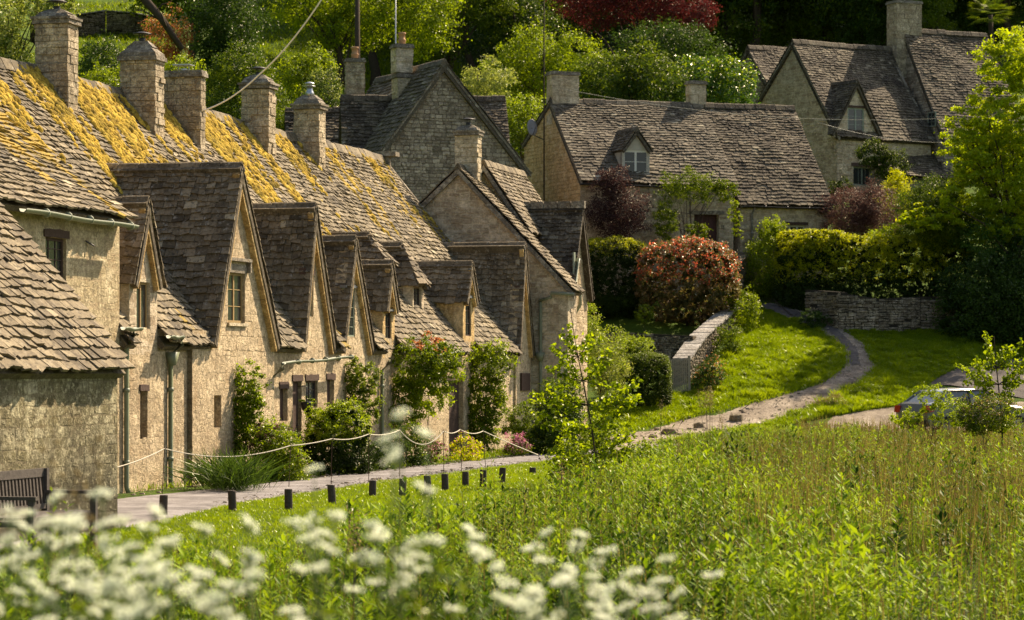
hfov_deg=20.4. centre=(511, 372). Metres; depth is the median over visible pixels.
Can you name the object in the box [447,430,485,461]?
shrub
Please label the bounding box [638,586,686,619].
cow parsley
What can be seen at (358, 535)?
plume plant
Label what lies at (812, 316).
shrub
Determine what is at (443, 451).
iron stake
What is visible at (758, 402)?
path stones
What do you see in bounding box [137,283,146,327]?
window
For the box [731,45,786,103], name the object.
house
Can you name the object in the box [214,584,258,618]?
cow parsley
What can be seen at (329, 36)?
woodland tree
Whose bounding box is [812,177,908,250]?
purple shrub
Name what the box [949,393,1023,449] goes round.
shrub
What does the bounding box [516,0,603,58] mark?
woodland tree
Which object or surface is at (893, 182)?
golden conifer
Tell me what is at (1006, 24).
woodland tree
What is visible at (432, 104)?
house
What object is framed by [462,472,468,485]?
bollard
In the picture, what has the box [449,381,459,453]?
door
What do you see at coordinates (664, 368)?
topiary
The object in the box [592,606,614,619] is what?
cow parsley
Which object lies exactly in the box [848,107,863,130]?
window
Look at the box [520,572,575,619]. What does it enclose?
cow parsley
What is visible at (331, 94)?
shrub
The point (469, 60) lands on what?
woodland tree
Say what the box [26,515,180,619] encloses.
cow parsley
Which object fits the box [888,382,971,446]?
shrub
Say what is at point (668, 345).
retaining wall
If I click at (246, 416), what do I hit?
climbing plant
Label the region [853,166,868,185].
window
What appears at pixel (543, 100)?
telegraph pole
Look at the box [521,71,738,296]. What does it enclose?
cottage
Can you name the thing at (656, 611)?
cow parsley
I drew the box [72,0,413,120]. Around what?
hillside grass
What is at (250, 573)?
cow parsley
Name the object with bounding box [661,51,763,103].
laurel
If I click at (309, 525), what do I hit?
cow parsley
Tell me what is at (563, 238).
cottage
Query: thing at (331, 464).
iron stake
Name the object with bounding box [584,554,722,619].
cow parsley
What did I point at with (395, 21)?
aerial mast
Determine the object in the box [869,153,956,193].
house
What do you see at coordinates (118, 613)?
cow parsley
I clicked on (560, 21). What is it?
woodland tree
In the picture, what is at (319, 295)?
cottage
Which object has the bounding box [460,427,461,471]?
iron stake
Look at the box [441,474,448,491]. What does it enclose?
bollard
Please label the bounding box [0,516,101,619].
cow parsley
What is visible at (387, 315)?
window
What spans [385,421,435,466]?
shrub
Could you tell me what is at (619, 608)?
cow parsley
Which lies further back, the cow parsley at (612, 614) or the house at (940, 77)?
the house at (940, 77)
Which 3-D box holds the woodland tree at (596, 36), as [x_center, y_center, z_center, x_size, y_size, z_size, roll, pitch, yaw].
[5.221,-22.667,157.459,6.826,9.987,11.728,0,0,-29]
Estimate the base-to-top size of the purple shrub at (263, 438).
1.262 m
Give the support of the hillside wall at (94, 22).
on the ground at (654, 326)
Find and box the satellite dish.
[527,119,542,139]
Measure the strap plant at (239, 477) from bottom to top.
0.871 m
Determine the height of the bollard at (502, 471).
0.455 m
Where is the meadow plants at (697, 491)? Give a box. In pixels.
[0,421,1023,619]
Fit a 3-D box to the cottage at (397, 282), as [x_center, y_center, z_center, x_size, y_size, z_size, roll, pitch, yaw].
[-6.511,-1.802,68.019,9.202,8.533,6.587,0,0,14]
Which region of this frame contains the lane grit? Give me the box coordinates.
[118,452,592,502]
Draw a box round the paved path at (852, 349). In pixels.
[761,303,860,365]
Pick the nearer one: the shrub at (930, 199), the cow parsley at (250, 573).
the cow parsley at (250, 573)
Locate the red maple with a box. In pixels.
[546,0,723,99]
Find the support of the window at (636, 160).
in the cottage at (644, 142)
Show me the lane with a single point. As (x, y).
(138, 509)
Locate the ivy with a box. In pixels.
[827,135,916,198]
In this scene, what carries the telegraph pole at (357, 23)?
on the ground at (654, 326)
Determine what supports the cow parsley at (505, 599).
on the ground at (654, 326)
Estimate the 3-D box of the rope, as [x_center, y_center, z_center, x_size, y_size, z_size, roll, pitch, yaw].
[-2.404,1.534,56.374,1.286,0.788,20.131,0,0,21]
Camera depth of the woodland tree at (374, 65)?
146.89 m
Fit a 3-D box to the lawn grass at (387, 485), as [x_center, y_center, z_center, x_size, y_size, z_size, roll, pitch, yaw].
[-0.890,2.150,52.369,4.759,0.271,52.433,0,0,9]
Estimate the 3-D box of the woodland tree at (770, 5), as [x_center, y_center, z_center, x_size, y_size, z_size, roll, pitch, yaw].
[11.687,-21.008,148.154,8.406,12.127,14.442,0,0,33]
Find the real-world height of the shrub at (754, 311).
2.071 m
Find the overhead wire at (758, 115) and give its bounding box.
[564,89,974,119]
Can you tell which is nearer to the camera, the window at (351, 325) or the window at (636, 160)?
the window at (351, 325)
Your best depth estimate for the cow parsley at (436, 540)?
7.18 m
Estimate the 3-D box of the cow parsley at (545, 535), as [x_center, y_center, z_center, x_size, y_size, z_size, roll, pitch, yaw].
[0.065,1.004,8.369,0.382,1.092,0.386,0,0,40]
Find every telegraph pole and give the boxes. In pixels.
[355,0,359,57]
[543,0,544,201]
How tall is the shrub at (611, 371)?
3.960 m
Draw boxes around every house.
[284,107,339,142]
[337,32,531,201]
[338,46,391,148]
[473,95,509,142]
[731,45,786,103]
[756,39,937,195]
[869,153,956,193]
[885,0,1022,174]
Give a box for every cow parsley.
[0,490,117,619]
[0,504,72,619]
[0,509,67,619]
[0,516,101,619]
[0,538,72,619]
[0,554,84,619]
[6,518,152,619]
[14,512,131,619]
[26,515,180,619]
[35,581,119,619]
[69,555,156,619]
[70,488,181,619]
[80,572,148,619]
[86,547,212,619]
[99,566,161,619]
[115,570,185,619]
[117,560,172,618]
[130,566,222,619]
[152,539,229,619]
[184,513,306,619]
[197,569,263,619]
[197,579,246,619]
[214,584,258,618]
[240,512,384,619]
[262,464,361,619]
[271,511,386,619]
[280,606,302,619]
[290,612,308,619]
[317,522,432,619]
[329,444,437,619]
[331,408,468,619]
[388,524,503,619]
[395,427,472,619]
[411,542,517,619]
[473,527,616,619]
[497,579,575,619]
[513,572,577,619]
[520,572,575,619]
[521,564,613,619]
[532,530,615,619]
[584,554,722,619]
[588,579,640,619]
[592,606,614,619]
[598,613,617,619]
[615,601,637,619]
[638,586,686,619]
[639,603,669,619]
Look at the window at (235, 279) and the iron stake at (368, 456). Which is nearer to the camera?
the iron stake at (368, 456)
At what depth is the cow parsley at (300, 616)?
6.32 m
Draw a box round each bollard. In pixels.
[159,495,167,514]
[228,490,236,511]
[284,489,292,510]
[327,485,335,503]
[369,480,375,495]
[399,479,406,495]
[424,476,431,495]
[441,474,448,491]
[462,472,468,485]
[480,470,486,486]
[499,468,505,483]
[529,467,535,473]
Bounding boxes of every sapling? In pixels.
[523,309,643,477]
[953,331,1023,449]
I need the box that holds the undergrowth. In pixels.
[537,408,654,485]
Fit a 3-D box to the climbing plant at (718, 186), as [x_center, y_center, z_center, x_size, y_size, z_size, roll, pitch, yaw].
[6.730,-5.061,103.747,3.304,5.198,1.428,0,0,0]
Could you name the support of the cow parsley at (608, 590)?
on the ground at (654, 326)
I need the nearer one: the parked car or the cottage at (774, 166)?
the parked car
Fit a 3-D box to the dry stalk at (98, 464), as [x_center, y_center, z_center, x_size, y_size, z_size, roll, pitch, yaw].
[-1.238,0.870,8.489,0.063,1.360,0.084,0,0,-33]
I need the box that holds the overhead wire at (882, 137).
[818,122,943,142]
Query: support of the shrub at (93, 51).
on the ground at (654, 326)
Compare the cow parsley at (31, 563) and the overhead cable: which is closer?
the cow parsley at (31, 563)
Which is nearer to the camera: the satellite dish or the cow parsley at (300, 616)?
the cow parsley at (300, 616)
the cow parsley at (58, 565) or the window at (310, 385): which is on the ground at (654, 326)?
the cow parsley at (58, 565)
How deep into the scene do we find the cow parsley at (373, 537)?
7.04 m
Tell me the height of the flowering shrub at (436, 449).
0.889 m
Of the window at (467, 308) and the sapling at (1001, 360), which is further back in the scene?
the window at (467, 308)
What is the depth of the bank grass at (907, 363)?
95.05 m
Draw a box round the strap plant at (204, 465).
[155,444,285,489]
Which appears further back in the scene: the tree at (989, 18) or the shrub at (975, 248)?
the tree at (989, 18)
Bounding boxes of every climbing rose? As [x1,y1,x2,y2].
[388,332,475,453]
[412,330,446,428]
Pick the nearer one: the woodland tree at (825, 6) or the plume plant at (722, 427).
the plume plant at (722, 427)
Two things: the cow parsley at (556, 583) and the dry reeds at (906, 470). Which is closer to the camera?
the cow parsley at (556, 583)
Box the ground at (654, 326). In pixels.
[0,0,1023,619]
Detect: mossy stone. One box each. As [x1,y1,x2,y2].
[661,428,677,433]
[693,422,704,427]
[729,414,743,421]
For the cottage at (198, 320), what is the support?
on the ground at (654, 326)
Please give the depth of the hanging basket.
58.49 m
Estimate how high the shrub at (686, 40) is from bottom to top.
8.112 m
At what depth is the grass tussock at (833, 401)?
90.36 m
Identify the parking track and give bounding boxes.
[828,402,1023,430]
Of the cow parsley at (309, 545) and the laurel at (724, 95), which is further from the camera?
the laurel at (724, 95)
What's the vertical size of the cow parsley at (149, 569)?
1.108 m
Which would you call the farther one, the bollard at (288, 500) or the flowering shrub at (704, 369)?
the flowering shrub at (704, 369)
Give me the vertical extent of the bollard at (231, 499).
0.470 m
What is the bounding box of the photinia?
[631,234,742,325]
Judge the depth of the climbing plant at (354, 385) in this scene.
61.81 m
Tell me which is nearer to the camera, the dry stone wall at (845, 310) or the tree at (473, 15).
the dry stone wall at (845, 310)
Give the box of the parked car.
[894,388,1023,434]
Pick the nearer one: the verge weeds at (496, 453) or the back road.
the verge weeds at (496, 453)
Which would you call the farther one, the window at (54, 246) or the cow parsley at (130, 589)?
the window at (54, 246)
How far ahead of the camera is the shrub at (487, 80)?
112.76 m
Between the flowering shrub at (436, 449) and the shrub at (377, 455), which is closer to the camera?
the shrub at (377, 455)
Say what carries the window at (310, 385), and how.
in the cottage at (319, 295)
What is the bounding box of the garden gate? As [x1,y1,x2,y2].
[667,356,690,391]
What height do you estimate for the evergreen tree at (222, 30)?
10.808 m
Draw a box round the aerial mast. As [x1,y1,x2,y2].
[395,0,395,42]
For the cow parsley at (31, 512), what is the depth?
8.45 m
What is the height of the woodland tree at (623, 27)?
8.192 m
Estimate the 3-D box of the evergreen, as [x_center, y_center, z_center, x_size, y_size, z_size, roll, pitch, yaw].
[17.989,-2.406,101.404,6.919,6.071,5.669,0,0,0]
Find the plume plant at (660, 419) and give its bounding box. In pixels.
[658,399,667,447]
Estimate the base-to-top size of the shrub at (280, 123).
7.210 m
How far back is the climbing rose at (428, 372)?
65.27 m
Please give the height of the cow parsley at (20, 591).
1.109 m
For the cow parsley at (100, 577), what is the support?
on the ground at (654, 326)
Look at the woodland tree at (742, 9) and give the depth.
149.66 m
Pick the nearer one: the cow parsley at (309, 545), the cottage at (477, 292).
the cow parsley at (309, 545)
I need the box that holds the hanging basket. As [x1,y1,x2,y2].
[297,386,312,411]
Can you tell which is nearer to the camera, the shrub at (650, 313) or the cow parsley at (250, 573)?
the cow parsley at (250, 573)
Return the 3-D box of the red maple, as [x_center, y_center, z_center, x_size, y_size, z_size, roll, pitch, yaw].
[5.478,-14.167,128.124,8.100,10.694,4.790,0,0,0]
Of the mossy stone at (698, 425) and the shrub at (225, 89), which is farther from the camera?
the shrub at (225, 89)
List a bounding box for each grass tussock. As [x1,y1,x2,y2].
[810,392,848,406]
[843,376,884,395]
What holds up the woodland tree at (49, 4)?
on the ground at (654, 326)
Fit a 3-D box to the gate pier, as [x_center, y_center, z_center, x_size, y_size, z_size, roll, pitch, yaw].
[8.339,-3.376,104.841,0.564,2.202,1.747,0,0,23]
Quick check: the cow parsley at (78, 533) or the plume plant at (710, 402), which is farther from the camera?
the plume plant at (710, 402)
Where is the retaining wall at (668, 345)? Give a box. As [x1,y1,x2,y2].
[593,332,695,360]
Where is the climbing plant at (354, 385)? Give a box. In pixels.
[343,355,385,427]
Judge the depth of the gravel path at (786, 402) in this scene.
90.72 m
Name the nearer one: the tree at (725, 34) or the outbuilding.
the outbuilding
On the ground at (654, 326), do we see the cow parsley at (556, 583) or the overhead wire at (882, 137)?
the cow parsley at (556, 583)
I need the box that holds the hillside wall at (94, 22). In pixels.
[75,10,157,36]
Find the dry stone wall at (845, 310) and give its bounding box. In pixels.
[805,290,981,332]
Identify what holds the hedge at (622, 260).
on the ground at (654, 326)
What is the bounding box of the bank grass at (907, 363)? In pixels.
[588,304,1023,442]
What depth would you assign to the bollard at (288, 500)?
43.05 m
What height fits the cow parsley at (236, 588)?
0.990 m
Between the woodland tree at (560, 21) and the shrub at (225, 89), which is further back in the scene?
the woodland tree at (560, 21)
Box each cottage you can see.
[0,0,292,493]
[0,112,138,492]
[88,67,384,472]
[205,110,457,461]
[287,131,535,453]
[419,118,584,438]
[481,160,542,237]
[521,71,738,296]
[524,201,594,442]
[704,102,833,283]
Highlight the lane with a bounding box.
[0,445,663,547]
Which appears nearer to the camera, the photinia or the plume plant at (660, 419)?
the plume plant at (660, 419)
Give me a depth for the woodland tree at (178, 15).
146.30 m
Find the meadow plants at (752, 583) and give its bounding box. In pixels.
[0,486,1023,619]
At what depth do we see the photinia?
100.03 m
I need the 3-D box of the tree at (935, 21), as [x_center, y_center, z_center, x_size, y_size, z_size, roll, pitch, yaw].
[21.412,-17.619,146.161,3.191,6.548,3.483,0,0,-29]
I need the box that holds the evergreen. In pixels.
[924,223,1023,352]
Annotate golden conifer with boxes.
[874,167,912,225]
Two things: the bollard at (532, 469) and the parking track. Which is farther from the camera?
the parking track
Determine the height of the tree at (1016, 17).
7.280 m
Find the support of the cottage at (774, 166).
on the ground at (654, 326)
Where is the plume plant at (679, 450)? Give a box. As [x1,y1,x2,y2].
[674,439,681,467]
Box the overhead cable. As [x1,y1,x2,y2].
[202,0,321,111]
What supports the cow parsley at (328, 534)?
on the ground at (654, 326)
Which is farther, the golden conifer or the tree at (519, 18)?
the tree at (519, 18)
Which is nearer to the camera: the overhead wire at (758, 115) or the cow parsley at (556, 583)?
the cow parsley at (556, 583)
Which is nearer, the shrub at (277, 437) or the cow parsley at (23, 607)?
the cow parsley at (23, 607)
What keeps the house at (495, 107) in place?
on the ground at (654, 326)
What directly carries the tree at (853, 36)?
on the ground at (654, 326)
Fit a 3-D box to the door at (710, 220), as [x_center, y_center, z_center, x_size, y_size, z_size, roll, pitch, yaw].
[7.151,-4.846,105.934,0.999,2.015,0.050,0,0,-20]
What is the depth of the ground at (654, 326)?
103.28 m
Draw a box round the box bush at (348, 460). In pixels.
[299,395,375,475]
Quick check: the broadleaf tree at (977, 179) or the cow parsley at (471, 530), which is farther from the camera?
the broadleaf tree at (977, 179)
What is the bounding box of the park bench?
[0,468,98,550]
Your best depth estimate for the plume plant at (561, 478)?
40.08 m
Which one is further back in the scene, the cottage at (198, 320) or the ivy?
the ivy
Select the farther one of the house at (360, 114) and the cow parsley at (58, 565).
the house at (360, 114)
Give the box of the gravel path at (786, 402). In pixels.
[610,303,874,449]
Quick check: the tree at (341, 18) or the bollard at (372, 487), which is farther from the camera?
the tree at (341, 18)
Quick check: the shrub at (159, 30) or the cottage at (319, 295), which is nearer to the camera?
the cottage at (319, 295)
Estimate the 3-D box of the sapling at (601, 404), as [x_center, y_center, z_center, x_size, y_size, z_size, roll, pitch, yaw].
[1.319,0.596,51.965,2.239,3.500,1.100,0,0,0]
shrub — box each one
[78,29,122,80]
[80,57,120,86]
[141,1,199,67]
[163,52,215,99]
[205,36,297,127]
[244,413,317,481]
[245,421,293,448]
[266,39,342,111]
[275,101,333,130]
[299,64,344,107]
[365,437,394,469]
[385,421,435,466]
[421,435,453,465]
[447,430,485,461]
[460,53,518,101]
[496,89,545,159]
[498,401,538,444]
[501,432,534,456]
[520,363,591,454]
[584,164,659,308]
[587,303,634,410]
[604,13,741,83]
[634,304,655,332]
[685,353,728,391]
[711,318,744,354]
[724,284,765,331]
[738,213,795,300]
[748,295,832,328]
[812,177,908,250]
[864,220,910,292]
[886,167,986,294]
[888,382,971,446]
[935,199,1023,269]
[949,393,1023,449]
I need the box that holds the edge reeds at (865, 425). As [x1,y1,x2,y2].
[794,413,1023,439]
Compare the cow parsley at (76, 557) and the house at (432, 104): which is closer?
the cow parsley at (76, 557)
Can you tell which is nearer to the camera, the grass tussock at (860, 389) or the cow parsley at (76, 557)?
the cow parsley at (76, 557)
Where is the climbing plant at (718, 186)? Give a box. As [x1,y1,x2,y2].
[651,165,740,293]
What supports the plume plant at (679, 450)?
on the ground at (654, 326)
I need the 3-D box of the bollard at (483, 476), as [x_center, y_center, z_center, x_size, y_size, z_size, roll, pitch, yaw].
[-0.524,2.011,51.496,0.129,0.490,0.135,0,0,0]
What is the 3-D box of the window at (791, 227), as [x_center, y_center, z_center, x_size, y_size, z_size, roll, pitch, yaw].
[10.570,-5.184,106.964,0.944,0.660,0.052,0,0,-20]
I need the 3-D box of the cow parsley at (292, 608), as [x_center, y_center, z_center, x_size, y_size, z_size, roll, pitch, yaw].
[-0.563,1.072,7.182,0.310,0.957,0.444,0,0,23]
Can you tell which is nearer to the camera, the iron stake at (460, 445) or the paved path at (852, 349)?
the iron stake at (460, 445)
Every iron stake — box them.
[162,446,166,493]
[331,436,333,483]
[368,432,370,481]
[443,429,445,472]
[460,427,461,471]
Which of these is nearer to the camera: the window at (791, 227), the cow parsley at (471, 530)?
the cow parsley at (471, 530)
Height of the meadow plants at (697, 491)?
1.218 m
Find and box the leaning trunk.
[131,0,183,50]
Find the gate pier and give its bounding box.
[735,251,750,297]
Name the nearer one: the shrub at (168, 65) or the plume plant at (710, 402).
the plume plant at (710, 402)
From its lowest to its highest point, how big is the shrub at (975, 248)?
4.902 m
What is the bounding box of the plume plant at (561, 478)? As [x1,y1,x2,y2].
[555,458,566,505]
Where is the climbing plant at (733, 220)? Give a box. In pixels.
[727,198,743,253]
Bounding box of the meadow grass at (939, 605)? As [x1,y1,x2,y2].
[1,436,1023,619]
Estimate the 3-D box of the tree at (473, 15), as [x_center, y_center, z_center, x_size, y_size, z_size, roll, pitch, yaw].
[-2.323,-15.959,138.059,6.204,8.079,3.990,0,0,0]
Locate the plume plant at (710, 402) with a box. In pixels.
[695,386,714,458]
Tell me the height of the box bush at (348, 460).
2.059 m
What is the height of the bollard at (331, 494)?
0.462 m
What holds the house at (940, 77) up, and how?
on the ground at (654, 326)
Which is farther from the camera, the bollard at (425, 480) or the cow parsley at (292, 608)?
the bollard at (425, 480)
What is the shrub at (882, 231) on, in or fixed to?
on the ground at (654, 326)
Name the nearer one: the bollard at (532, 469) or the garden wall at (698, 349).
the bollard at (532, 469)
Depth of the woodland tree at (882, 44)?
158.60 m
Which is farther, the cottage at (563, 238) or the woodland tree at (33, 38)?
the woodland tree at (33, 38)
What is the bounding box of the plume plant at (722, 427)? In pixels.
[718,411,724,448]
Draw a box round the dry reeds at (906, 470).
[139,419,1023,619]
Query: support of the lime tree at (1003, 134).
on the ground at (654, 326)
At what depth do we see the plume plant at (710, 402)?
62.00 m
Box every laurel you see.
[570,32,692,101]
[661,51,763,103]
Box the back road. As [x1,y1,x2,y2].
[931,359,1023,397]
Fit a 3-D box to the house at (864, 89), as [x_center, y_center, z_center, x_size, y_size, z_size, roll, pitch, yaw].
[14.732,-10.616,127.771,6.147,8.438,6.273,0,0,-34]
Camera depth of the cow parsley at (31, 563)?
7.82 m
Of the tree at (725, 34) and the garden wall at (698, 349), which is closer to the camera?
the garden wall at (698, 349)
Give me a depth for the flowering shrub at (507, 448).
70.20 m
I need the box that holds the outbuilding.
[0,202,134,542]
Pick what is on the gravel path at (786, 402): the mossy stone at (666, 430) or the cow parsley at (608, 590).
the mossy stone at (666, 430)
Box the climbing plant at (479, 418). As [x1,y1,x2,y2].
[466,337,522,452]
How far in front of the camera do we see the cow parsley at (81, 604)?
7.17 m
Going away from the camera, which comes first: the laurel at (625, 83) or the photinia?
the photinia
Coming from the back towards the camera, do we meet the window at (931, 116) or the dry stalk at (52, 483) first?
the window at (931, 116)
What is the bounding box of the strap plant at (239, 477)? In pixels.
[167,444,310,491]
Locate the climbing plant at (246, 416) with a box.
[232,358,271,458]
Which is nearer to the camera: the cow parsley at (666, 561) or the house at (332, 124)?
the cow parsley at (666, 561)
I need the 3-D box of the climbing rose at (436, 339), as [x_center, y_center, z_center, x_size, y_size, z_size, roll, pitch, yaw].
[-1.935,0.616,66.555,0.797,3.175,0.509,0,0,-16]
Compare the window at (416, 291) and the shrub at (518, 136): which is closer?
the window at (416, 291)
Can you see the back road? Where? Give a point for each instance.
(957, 377)
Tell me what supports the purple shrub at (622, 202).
on the ground at (654, 326)
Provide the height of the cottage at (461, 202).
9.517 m
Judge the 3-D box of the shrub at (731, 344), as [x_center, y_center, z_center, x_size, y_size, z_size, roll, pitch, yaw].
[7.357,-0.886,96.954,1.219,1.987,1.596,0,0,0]
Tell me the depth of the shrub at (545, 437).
71.85 m
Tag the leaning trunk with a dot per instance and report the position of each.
(152, 8)
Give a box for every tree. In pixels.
[0,0,83,63]
[24,0,74,11]
[30,0,44,42]
[120,0,222,68]
[177,0,279,113]
[262,0,472,87]
[304,0,398,68]
[334,0,445,86]
[407,0,527,77]
[412,0,514,81]
[457,0,569,106]
[478,15,613,121]
[507,2,535,33]
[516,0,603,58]
[525,0,590,53]
[572,0,695,51]
[592,24,601,49]
[657,0,769,66]
[686,0,787,76]
[750,0,820,45]
[806,0,933,33]
[808,0,892,45]
[880,5,886,45]
[895,25,1023,265]
[912,0,956,30]
[923,0,1023,60]
[940,0,1023,64]
[945,111,1023,234]
[967,0,1014,43]
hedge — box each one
[587,234,654,319]
[768,228,974,310]
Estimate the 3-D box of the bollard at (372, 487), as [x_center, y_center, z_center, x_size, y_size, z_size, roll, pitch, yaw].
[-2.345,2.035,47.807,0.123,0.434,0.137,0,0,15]
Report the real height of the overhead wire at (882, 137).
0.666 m
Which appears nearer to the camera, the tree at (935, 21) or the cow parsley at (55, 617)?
the cow parsley at (55, 617)
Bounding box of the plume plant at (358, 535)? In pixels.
[338,500,366,619]
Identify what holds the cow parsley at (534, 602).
on the ground at (654, 326)
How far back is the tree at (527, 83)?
119.46 m
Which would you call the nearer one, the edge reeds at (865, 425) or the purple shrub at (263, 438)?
the purple shrub at (263, 438)
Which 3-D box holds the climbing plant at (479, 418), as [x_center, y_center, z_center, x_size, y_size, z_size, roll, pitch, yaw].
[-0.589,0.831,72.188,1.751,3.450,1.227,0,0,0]
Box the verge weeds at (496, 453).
[124,438,633,492]
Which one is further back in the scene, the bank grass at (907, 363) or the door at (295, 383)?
the bank grass at (907, 363)
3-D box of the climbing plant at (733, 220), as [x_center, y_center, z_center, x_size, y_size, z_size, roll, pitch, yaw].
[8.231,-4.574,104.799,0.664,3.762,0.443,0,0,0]
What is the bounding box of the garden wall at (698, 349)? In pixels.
[673,300,744,382]
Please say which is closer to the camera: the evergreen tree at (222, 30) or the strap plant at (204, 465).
the strap plant at (204, 465)
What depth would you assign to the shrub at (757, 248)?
104.56 m
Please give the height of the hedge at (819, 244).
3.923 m
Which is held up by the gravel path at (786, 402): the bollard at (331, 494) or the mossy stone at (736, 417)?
the mossy stone at (736, 417)
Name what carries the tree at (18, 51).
on the ground at (654, 326)
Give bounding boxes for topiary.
[613,330,658,390]
[618,351,673,408]
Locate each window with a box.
[46,237,62,277]
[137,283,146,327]
[228,273,241,322]
[306,381,314,407]
[342,288,353,336]
[385,313,389,337]
[414,289,418,304]
[465,299,469,335]
[625,150,646,173]
[784,225,804,236]
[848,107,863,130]
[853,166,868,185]
[927,111,935,126]
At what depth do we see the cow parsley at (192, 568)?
7.59 m
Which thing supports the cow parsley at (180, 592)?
on the ground at (654, 326)
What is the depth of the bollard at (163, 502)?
41.24 m
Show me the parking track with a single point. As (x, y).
(878, 414)
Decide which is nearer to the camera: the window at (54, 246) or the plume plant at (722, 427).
the window at (54, 246)
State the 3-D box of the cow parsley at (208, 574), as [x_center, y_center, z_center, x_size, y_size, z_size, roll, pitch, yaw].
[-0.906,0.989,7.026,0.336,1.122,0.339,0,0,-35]
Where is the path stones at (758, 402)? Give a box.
[611,303,867,442]
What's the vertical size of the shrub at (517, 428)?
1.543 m
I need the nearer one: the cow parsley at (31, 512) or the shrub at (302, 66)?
the cow parsley at (31, 512)
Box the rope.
[118,429,537,466]
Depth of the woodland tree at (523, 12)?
152.01 m
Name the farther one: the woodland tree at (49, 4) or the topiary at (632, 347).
the woodland tree at (49, 4)
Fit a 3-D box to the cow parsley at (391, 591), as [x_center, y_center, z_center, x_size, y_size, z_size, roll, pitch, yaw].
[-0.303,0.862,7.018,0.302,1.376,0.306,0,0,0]
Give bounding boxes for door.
[293,381,298,468]
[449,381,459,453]
[694,215,716,268]
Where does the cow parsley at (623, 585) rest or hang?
on the ground at (654, 326)
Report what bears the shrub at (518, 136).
on the ground at (654, 326)
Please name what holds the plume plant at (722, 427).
on the ground at (654, 326)
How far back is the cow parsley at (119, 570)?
6.48 m
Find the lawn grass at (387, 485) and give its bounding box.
[0,450,635,585]
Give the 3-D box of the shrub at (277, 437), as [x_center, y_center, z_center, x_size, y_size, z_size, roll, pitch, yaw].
[-4.495,1.652,54.364,1.580,1.730,1.154,0,0,0]
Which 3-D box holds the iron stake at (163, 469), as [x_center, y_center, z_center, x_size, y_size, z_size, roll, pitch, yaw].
[-5.968,1.732,48.800,0.090,0.936,0.015,0,0,0]
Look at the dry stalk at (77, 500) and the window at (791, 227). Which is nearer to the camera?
the dry stalk at (77, 500)
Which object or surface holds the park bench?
on the ground at (654, 326)
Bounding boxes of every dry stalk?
[39,411,77,615]
[60,469,91,619]
[84,436,107,619]
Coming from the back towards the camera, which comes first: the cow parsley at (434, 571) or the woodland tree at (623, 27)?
the woodland tree at (623, 27)
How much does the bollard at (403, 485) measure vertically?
0.467 m
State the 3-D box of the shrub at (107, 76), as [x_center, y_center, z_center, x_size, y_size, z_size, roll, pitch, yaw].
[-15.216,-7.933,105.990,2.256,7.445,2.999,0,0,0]
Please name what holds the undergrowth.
on the ground at (654, 326)
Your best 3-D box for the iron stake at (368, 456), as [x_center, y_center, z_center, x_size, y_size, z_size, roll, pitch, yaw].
[-2.693,1.663,53.800,0.046,1.074,0.015,0,0,0]
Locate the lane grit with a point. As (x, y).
(395, 469)

